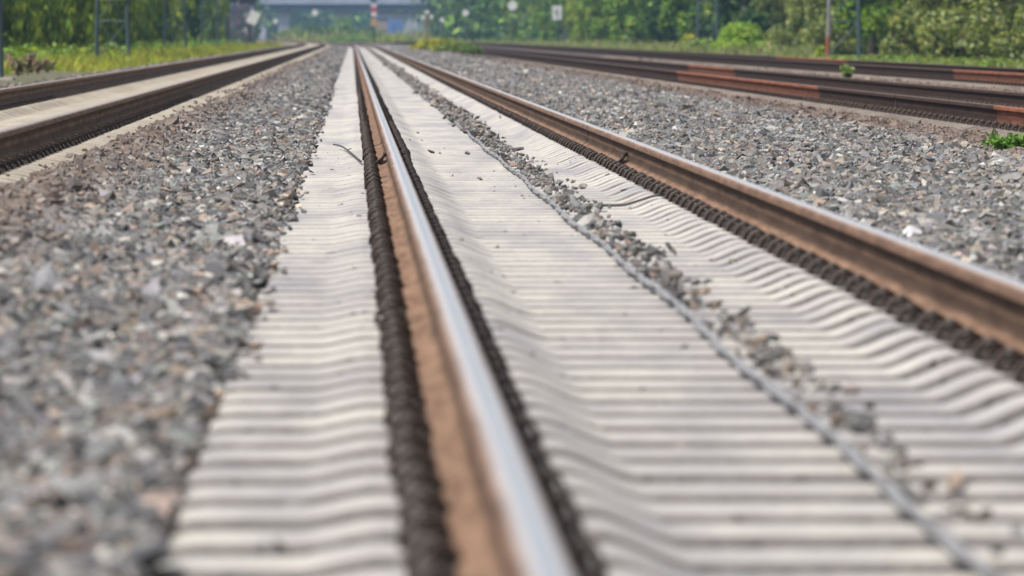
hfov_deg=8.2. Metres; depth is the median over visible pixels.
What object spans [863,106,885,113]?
concrete sleeper
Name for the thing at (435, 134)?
concrete sleeper
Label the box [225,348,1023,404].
concrete sleeper
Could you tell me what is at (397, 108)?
concrete sleeper
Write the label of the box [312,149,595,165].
concrete sleeper
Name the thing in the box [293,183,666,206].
concrete sleeper
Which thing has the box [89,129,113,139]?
concrete sleeper
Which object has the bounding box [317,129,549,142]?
concrete sleeper
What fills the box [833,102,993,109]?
concrete sleeper
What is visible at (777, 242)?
concrete sleeper
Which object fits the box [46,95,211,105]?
concrete sleeper
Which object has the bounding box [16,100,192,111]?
concrete sleeper
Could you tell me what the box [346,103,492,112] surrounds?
concrete sleeper
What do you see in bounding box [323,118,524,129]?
concrete sleeper
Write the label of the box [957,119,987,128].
concrete sleeper
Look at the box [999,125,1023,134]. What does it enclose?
concrete sleeper
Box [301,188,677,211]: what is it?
concrete sleeper
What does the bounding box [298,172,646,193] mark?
concrete sleeper
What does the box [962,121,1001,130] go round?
concrete sleeper
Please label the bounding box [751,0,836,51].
tree
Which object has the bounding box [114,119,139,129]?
concrete sleeper
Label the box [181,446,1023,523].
concrete sleeper
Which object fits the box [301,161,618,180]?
concrete sleeper
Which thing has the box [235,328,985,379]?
concrete sleeper
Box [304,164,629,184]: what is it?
concrete sleeper
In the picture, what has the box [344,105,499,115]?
concrete sleeper
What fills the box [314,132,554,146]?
concrete sleeper
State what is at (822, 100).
concrete sleeper
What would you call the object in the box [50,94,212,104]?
concrete sleeper
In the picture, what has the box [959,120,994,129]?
concrete sleeper
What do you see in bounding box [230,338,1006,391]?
concrete sleeper
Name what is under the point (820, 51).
flowering weed
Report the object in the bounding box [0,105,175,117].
concrete sleeper
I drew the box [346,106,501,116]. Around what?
concrete sleeper
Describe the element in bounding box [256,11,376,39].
woods
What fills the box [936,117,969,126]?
concrete sleeper
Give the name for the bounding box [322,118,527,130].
concrete sleeper
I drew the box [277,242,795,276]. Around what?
concrete sleeper
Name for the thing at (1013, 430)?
concrete sleeper
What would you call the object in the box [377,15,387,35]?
hut
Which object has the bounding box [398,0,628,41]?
woods
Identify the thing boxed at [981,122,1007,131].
concrete sleeper
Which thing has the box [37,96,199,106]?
concrete sleeper
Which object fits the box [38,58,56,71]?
dried weed
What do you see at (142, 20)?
tree
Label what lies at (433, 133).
concrete sleeper
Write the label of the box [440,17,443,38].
track sign
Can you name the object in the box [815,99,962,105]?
concrete sleeper
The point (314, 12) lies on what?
track sign
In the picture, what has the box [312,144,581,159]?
concrete sleeper
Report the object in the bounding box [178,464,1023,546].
concrete sleeper
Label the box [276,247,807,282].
concrete sleeper
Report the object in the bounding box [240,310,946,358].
concrete sleeper
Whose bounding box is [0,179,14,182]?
concrete sleeper
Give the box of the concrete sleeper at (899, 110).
[878,108,902,116]
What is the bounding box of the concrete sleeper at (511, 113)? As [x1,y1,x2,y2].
[325,112,513,123]
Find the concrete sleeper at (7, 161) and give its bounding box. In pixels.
[3,158,33,173]
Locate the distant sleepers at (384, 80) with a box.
[55,42,1023,103]
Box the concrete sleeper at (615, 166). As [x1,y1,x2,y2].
[302,163,622,182]
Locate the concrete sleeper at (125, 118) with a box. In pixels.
[123,117,144,126]
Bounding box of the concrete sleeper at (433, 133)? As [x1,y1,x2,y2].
[322,121,531,133]
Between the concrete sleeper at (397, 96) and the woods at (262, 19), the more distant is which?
the woods at (262, 19)
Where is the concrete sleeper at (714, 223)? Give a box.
[282,211,727,239]
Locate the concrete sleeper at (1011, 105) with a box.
[852,104,1015,111]
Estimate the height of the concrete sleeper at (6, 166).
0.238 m
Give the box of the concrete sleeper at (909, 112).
[892,110,913,117]
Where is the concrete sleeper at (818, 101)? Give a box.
[802,98,949,104]
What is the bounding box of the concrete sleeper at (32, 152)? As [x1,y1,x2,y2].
[29,150,59,163]
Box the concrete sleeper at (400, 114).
[329,105,496,114]
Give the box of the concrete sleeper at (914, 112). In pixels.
[893,110,919,118]
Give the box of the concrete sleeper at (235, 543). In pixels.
[171,486,1023,572]
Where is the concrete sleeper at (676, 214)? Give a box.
[296,199,701,224]
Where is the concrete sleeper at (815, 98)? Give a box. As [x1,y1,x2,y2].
[802,97,945,103]
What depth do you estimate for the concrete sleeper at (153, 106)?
64.45 m
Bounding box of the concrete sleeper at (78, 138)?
[72,135,100,147]
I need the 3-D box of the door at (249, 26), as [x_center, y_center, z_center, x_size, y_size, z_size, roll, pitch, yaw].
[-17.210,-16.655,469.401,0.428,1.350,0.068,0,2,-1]
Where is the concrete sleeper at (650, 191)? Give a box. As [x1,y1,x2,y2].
[302,181,661,203]
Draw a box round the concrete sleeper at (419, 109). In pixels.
[346,100,487,109]
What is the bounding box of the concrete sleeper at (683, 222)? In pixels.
[286,204,712,231]
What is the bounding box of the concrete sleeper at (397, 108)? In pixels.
[332,100,485,108]
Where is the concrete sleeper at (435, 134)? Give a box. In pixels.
[321,122,534,134]
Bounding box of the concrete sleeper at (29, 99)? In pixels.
[27,98,195,109]
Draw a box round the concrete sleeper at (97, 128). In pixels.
[95,126,116,137]
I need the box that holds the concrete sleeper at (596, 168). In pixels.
[303,158,611,176]
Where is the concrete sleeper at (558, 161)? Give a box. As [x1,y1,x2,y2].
[310,146,586,162]
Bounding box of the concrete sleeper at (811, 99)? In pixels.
[793,97,940,103]
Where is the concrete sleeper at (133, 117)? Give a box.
[0,114,152,127]
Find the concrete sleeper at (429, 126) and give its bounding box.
[325,115,519,126]
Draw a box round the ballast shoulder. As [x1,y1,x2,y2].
[153,208,288,575]
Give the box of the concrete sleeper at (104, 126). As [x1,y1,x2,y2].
[101,124,124,134]
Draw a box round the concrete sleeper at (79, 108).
[30,98,201,108]
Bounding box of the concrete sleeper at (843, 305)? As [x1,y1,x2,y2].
[251,281,880,323]
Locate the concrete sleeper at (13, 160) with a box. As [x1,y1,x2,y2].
[8,157,40,170]
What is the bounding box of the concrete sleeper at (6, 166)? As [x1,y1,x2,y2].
[0,160,29,176]
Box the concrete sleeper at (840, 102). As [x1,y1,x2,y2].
[823,101,977,107]
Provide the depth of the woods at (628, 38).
486.56 m
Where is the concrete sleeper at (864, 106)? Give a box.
[836,104,1008,111]
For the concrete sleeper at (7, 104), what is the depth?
68.00 m
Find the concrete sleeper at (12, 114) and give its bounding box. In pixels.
[0,104,175,116]
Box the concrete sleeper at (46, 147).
[43,145,72,158]
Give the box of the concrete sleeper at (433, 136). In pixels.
[324,123,536,136]
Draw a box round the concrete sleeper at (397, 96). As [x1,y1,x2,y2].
[334,89,460,96]
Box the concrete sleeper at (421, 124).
[326,113,516,124]
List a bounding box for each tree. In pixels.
[2,0,39,48]
[2,0,112,50]
[16,0,100,46]
[29,0,140,46]
[124,0,163,45]
[149,0,174,44]
[150,0,195,42]
[172,0,204,38]
[182,0,230,42]
[183,0,215,41]
[426,1,459,37]
[443,0,484,38]
[473,0,516,38]
[501,0,551,41]
[532,0,586,41]
[562,0,629,43]
[582,0,647,44]
[599,0,694,44]
[638,0,736,44]
[657,0,740,38]
[686,0,771,40]
[718,0,807,40]
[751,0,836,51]
[786,0,893,53]
[801,0,910,54]
[831,0,930,54]
[879,0,1000,55]
[914,0,1023,59]
[923,0,1022,56]
[968,0,1023,61]
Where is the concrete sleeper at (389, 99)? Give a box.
[333,93,470,100]
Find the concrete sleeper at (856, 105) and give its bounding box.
[835,103,997,110]
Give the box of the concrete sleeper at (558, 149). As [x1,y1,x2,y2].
[317,140,572,155]
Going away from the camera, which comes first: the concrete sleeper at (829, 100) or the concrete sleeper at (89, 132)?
the concrete sleeper at (89, 132)
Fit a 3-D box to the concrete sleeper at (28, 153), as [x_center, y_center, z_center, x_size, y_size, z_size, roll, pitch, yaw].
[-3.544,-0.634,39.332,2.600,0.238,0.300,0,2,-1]
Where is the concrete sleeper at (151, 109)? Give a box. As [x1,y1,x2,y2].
[0,108,169,120]
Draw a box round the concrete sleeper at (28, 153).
[19,151,60,166]
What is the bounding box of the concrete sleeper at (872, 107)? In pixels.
[854,105,1019,112]
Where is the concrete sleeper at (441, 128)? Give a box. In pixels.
[343,116,522,128]
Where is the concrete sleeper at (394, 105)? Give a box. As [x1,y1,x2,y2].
[329,97,481,105]
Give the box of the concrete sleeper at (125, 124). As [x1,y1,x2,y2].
[121,118,136,126]
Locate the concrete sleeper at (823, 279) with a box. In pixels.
[261,263,841,301]
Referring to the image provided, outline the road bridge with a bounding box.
[258,0,440,39]
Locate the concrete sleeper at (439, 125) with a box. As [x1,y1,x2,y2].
[343,114,515,125]
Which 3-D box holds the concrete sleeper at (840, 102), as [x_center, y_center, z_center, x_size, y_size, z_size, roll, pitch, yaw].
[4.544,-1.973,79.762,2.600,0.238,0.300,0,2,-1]
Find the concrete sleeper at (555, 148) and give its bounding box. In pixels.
[316,139,570,154]
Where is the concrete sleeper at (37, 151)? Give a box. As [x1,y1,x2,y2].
[33,148,66,161]
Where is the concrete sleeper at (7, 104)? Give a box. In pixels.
[5,103,181,114]
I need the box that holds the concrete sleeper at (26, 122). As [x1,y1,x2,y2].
[0,109,164,122]
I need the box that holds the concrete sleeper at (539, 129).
[319,127,544,140]
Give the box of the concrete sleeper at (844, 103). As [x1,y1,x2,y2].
[823,101,983,108]
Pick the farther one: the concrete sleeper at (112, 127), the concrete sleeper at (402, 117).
the concrete sleeper at (402, 117)
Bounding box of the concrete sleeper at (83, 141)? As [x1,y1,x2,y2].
[75,133,103,145]
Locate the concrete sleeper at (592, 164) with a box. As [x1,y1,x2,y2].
[309,155,605,172]
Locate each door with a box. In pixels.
[247,24,252,43]
[388,21,394,33]
[395,21,401,34]
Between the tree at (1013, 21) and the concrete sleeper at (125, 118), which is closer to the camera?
the concrete sleeper at (125, 118)
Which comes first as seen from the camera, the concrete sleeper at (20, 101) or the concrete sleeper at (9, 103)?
the concrete sleeper at (9, 103)
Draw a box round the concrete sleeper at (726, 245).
[276,226,759,256]
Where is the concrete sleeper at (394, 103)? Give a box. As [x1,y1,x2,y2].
[330,95,476,103]
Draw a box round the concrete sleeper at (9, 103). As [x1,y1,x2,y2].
[7,102,193,113]
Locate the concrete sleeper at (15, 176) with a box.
[0,168,27,179]
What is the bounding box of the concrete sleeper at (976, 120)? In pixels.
[956,118,980,127]
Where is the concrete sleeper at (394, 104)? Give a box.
[345,96,480,104]
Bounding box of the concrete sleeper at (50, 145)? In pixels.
[47,143,78,156]
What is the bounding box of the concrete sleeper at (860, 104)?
[842,103,1003,110]
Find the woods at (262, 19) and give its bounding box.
[208,0,270,39]
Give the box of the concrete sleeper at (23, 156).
[19,153,56,167]
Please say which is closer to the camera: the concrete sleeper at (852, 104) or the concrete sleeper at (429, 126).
the concrete sleeper at (429, 126)
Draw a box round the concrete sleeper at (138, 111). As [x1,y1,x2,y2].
[0,111,156,124]
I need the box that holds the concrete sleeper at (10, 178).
[0,176,24,181]
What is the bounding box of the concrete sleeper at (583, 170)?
[310,156,608,174]
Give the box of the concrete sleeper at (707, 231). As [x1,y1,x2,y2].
[279,214,735,243]
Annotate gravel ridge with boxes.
[356,46,1023,556]
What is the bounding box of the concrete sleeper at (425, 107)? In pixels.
[347,98,483,107]
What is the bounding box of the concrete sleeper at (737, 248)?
[274,229,766,261]
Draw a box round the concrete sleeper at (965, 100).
[814,99,967,106]
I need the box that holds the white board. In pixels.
[246,10,259,42]
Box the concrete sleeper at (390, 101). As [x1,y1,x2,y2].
[333,94,475,102]
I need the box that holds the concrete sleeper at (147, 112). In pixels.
[143,110,164,118]
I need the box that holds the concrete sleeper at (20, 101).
[19,100,189,111]
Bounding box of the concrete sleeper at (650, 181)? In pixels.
[297,178,655,200]
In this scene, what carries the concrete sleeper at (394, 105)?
on the ballast bed at (978, 409)
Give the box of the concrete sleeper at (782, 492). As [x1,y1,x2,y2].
[187,429,1023,502]
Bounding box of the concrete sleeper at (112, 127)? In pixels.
[106,122,131,132]
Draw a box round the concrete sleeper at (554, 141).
[318,134,561,149]
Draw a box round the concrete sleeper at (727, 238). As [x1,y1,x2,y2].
[280,222,752,252]
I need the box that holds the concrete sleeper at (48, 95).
[47,94,204,104]
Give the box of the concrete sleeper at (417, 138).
[318,126,542,138]
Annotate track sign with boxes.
[273,19,277,42]
[312,10,317,41]
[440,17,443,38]
[462,9,468,41]
[508,1,516,43]
[552,6,561,41]
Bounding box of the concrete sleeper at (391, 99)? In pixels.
[331,92,468,99]
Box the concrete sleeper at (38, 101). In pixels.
[35,97,201,107]
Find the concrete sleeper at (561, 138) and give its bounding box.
[318,137,566,151]
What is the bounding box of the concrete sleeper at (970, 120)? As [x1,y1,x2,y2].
[949,118,975,126]
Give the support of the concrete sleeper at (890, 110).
on the right ballast bed
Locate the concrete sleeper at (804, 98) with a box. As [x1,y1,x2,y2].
[787,96,932,102]
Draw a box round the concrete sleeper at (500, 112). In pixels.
[335,108,503,118]
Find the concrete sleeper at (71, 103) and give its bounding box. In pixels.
[52,94,204,103]
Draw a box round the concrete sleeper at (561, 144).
[317,138,568,152]
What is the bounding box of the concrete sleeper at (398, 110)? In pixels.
[329,102,489,110]
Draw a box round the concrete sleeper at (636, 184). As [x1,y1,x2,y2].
[298,174,645,195]
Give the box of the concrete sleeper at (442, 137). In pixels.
[319,124,538,137]
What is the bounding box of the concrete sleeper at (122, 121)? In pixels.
[118,118,137,128]
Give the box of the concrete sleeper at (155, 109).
[0,107,169,119]
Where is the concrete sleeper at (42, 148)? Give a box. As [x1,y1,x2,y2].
[38,146,72,160]
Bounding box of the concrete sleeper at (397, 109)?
[333,101,487,109]
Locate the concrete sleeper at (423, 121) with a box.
[325,110,509,121]
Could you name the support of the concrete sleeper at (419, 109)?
on the ballast bed at (978, 409)
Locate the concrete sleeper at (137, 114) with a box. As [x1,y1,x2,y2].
[0,113,155,126]
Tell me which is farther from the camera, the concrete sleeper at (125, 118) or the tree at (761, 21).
the tree at (761, 21)
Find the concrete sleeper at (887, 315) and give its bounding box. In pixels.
[250,295,913,339]
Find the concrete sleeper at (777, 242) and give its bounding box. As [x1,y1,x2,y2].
[271,238,786,271]
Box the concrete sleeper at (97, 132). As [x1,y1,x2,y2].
[91,128,115,138]
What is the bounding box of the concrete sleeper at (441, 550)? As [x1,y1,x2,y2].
[343,534,649,575]
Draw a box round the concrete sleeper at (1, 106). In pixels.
[0,104,172,115]
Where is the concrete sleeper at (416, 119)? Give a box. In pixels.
[324,109,504,119]
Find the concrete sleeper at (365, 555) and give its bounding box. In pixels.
[157,509,1023,575]
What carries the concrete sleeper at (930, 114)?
on the right ballast bed
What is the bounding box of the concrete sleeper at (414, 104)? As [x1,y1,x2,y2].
[346,95,478,104]
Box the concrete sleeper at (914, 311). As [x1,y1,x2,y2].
[246,303,927,348]
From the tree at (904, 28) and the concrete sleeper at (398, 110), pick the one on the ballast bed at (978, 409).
the concrete sleeper at (398, 110)
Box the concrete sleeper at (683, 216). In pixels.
[285,202,710,227]
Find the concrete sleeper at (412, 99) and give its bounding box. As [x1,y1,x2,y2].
[349,91,469,99]
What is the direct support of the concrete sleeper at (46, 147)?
on the left ballast bed
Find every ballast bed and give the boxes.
[182,245,1023,575]
[480,46,609,56]
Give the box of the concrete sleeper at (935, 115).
[914,113,940,121]
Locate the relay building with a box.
[229,0,255,43]
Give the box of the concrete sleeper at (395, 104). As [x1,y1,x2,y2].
[330,96,477,104]
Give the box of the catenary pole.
[226,2,228,41]
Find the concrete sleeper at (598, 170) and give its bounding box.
[303,159,614,178]
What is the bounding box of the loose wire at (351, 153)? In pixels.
[333,144,361,161]
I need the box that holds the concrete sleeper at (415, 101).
[347,93,471,101]
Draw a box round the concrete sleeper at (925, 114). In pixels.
[907,112,929,120]
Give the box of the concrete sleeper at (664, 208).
[296,193,693,218]
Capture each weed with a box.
[8,57,27,75]
[23,52,36,74]
[32,58,49,73]
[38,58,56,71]
[408,36,458,49]
[430,40,480,51]
[461,45,484,54]
[680,31,695,44]
[814,45,824,55]
[839,64,854,77]
[982,128,1023,149]
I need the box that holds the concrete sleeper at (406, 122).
[326,112,510,122]
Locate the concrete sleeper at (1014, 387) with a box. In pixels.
[219,359,1023,416]
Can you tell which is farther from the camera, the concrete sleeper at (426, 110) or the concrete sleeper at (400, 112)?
the concrete sleeper at (426, 110)
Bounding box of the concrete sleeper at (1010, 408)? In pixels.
[216,371,1023,431]
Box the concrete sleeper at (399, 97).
[332,90,464,97]
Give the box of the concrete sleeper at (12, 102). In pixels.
[10,101,188,113]
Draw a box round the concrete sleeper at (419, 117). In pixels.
[328,107,502,117]
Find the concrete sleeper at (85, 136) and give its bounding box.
[79,132,105,144]
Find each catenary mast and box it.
[0,0,14,79]
[95,0,129,57]
[163,0,186,49]
[201,0,218,45]
[565,0,576,40]
[696,0,718,39]
[822,0,860,59]
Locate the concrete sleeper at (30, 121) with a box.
[0,108,166,121]
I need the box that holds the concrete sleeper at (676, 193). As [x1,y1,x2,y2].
[289,190,682,214]
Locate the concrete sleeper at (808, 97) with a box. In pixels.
[795,96,937,102]
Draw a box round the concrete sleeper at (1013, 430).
[210,384,1023,447]
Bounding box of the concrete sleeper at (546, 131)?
[317,129,551,143]
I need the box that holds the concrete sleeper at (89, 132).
[85,130,110,141]
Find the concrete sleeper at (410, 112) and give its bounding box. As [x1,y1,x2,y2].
[330,102,492,112]
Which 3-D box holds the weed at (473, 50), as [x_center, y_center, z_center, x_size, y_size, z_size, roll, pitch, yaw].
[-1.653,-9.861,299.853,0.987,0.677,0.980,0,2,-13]
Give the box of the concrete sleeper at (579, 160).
[313,150,595,167]
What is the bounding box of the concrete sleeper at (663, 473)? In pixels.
[200,412,1023,482]
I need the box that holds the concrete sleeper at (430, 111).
[346,102,490,111]
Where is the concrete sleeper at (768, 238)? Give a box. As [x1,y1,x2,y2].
[276,233,777,266]
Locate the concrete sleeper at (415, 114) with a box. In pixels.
[328,104,496,114]
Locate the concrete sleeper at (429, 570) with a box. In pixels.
[408,564,603,575]
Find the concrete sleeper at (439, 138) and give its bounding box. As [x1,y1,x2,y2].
[318,125,540,138]
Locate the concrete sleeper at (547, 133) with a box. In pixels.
[315,130,553,144]
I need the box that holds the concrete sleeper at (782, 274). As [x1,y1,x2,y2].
[268,252,820,288]
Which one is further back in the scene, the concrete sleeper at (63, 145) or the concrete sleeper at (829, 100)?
the concrete sleeper at (829, 100)
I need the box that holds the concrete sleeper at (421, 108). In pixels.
[346,99,485,108]
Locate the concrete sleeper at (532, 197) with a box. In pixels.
[300,176,652,198]
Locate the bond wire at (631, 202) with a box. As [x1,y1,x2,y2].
[595,193,670,206]
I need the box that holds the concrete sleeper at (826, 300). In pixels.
[257,275,869,315]
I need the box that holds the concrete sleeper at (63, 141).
[60,139,88,150]
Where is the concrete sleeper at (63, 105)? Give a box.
[43,95,202,105]
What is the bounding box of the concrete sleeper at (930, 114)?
[909,112,934,121]
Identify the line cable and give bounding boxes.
[400,76,1000,575]
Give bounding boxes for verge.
[0,42,291,84]
[0,47,274,88]
[744,54,907,56]
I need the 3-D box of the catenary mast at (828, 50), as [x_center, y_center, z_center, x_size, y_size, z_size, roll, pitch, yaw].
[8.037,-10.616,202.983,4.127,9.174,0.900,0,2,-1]
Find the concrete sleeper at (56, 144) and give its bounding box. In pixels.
[52,141,83,154]
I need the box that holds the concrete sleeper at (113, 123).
[110,121,135,132]
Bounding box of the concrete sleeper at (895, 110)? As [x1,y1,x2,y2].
[876,108,898,115]
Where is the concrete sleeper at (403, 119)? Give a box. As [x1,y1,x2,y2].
[325,109,507,119]
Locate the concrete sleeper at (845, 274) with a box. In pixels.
[258,268,855,308]
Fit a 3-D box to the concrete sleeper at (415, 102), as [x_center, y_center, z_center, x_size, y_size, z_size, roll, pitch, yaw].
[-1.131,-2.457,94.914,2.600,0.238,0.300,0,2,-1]
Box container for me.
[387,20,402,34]
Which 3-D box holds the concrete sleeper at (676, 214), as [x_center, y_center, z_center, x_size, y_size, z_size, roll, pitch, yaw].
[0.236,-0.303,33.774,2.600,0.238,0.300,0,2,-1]
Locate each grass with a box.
[4,41,283,74]
[269,24,440,41]
[445,37,815,54]
[568,45,1021,67]
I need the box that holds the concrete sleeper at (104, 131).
[97,125,116,135]
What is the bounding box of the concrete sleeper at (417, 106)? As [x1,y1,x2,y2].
[353,98,480,106]
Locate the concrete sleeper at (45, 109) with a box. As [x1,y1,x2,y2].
[21,99,191,109]
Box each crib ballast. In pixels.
[168,135,1023,575]
[614,57,1023,92]
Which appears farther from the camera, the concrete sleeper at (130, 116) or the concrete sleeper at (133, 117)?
the concrete sleeper at (133, 117)
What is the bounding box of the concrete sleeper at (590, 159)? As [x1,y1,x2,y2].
[313,152,597,169]
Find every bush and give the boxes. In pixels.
[272,27,303,39]
[300,21,319,38]
[317,23,336,38]
[320,33,377,42]
[333,16,356,35]
[354,29,380,39]
[369,35,417,41]
[679,37,714,51]
[707,20,773,51]
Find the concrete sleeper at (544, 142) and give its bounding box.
[316,133,559,147]
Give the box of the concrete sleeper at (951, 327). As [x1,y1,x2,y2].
[237,319,965,368]
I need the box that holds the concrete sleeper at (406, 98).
[348,90,466,98]
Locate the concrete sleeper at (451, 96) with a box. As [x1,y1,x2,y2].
[348,89,464,96]
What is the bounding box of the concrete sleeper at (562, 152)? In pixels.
[311,142,578,158]
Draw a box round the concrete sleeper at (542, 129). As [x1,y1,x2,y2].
[319,128,547,141]
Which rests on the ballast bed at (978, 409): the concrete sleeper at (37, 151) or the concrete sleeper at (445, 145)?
the concrete sleeper at (445, 145)
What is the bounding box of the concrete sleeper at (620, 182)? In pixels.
[301,170,637,191]
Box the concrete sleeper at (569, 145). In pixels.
[316,141,577,156]
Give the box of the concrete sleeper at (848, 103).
[832,102,987,108]
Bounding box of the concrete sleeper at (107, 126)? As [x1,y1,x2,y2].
[104,123,125,133]
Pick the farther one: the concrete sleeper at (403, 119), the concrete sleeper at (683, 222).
the concrete sleeper at (403, 119)
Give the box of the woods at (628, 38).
[594,6,911,54]
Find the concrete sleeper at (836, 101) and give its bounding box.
[821,100,973,107]
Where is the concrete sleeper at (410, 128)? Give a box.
[325,117,523,128]
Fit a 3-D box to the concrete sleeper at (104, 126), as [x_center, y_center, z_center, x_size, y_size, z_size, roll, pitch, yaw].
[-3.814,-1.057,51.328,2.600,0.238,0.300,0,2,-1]
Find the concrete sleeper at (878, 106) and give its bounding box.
[859,105,1023,113]
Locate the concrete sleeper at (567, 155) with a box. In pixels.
[311,145,583,161]
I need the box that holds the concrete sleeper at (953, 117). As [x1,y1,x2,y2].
[932,115,957,124]
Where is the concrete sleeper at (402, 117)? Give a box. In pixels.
[328,108,501,117]
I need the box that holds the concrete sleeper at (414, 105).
[328,97,478,105]
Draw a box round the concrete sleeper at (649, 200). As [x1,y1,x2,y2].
[293,185,672,209]
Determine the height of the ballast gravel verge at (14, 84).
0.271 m
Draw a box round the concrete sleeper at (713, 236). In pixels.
[279,218,743,247]
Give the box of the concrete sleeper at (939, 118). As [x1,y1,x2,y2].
[914,114,944,122]
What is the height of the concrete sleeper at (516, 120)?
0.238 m
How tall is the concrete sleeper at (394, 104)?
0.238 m
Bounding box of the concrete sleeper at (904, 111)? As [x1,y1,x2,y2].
[883,109,907,117]
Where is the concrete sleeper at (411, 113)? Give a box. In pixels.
[329,103,494,113]
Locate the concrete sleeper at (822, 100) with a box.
[804,98,955,105]
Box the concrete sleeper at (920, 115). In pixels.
[899,111,923,119]
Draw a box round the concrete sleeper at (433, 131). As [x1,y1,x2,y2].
[322,119,527,131]
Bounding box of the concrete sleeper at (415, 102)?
[349,94,473,102]
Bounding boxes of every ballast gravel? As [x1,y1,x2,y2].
[0,43,348,575]
[339,42,1023,282]
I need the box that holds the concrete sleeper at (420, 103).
[329,95,475,103]
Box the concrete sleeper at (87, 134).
[81,131,107,142]
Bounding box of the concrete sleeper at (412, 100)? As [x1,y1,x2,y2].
[332,92,471,100]
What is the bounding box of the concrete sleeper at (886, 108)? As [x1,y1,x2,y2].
[861,107,888,114]
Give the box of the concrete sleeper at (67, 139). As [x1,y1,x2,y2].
[64,137,89,149]
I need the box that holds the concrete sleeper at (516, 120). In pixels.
[325,116,519,127]
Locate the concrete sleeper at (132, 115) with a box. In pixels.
[0,114,149,128]
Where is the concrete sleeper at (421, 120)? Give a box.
[326,110,506,120]
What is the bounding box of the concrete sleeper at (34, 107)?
[21,99,192,110]
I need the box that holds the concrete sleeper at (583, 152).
[309,147,590,164]
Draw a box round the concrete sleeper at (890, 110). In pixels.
[868,107,893,115]
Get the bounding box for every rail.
[0,40,304,103]
[0,40,324,159]
[322,42,573,575]
[324,42,1023,352]
[347,41,1023,125]
[359,41,1023,105]
[396,41,1023,82]
[471,42,1023,72]
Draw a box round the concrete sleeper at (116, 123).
[113,120,134,130]
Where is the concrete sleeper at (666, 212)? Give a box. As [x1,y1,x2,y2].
[292,196,694,221]
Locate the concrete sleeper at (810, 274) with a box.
[267,258,830,294]
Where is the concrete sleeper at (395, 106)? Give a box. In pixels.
[329,98,481,106]
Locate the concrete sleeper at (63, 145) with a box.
[55,140,84,152]
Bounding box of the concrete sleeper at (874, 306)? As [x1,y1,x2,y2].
[251,288,896,331]
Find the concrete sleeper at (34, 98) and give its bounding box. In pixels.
[32,97,196,107]
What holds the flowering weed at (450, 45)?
on the right ballast bed
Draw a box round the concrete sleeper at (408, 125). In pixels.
[325,114,518,125]
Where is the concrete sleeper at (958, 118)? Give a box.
[936,116,963,125]
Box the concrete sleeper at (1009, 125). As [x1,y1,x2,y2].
[987,123,1014,132]
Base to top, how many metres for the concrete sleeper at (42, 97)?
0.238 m
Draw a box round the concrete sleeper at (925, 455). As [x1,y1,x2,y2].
[203,397,1023,463]
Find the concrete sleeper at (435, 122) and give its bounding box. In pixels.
[345,111,510,122]
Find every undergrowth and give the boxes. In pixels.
[3,39,242,60]
[762,52,1023,67]
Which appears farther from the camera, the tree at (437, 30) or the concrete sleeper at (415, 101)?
the tree at (437, 30)
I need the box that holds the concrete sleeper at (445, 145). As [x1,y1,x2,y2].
[318,131,555,145]
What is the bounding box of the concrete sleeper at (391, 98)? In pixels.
[332,91,465,98]
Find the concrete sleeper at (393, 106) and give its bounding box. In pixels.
[333,99,483,107]
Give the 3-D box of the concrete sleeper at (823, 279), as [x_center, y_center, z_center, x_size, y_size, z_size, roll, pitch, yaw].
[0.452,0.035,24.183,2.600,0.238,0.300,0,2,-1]
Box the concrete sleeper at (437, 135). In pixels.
[321,122,534,135]
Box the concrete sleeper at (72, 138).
[69,136,92,147]
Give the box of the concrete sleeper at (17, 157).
[8,155,47,168]
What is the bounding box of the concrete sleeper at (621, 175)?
[305,166,628,186]
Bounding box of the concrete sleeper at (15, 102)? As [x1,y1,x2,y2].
[13,101,192,112]
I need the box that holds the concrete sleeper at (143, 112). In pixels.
[0,111,161,123]
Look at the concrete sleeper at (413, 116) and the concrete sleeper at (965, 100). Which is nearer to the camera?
the concrete sleeper at (413, 116)
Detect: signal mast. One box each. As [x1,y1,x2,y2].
[371,0,376,41]
[421,10,432,38]
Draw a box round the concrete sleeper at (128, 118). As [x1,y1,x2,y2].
[125,116,145,125]
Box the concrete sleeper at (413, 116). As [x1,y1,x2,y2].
[329,106,499,116]
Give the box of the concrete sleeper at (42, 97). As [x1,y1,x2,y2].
[40,96,204,106]
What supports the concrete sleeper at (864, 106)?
on the right ballast bed
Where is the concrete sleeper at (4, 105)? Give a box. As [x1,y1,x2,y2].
[2,103,177,115]
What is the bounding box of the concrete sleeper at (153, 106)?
[0,106,169,118]
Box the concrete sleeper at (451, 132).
[342,120,529,132]
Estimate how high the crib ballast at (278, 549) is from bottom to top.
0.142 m
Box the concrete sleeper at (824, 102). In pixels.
[812,99,958,105]
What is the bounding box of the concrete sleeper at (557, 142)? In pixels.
[318,135,563,150]
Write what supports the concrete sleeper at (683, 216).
on the ballast bed at (978, 409)
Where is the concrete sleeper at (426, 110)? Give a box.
[346,101,489,110]
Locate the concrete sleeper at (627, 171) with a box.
[301,168,634,188]
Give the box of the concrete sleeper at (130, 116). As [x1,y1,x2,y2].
[0,115,148,129]
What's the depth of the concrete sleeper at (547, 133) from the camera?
58.25 m
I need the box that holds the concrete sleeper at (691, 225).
[283,208,719,235]
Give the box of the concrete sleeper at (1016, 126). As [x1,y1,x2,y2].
[989,124,1021,133]
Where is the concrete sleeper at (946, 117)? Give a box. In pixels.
[915,115,951,123]
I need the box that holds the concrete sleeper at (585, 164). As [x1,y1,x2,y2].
[309,153,603,171]
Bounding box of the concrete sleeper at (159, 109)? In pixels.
[0,106,173,118]
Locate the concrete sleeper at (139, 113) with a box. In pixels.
[0,112,154,125]
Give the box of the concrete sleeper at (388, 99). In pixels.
[332,93,473,101]

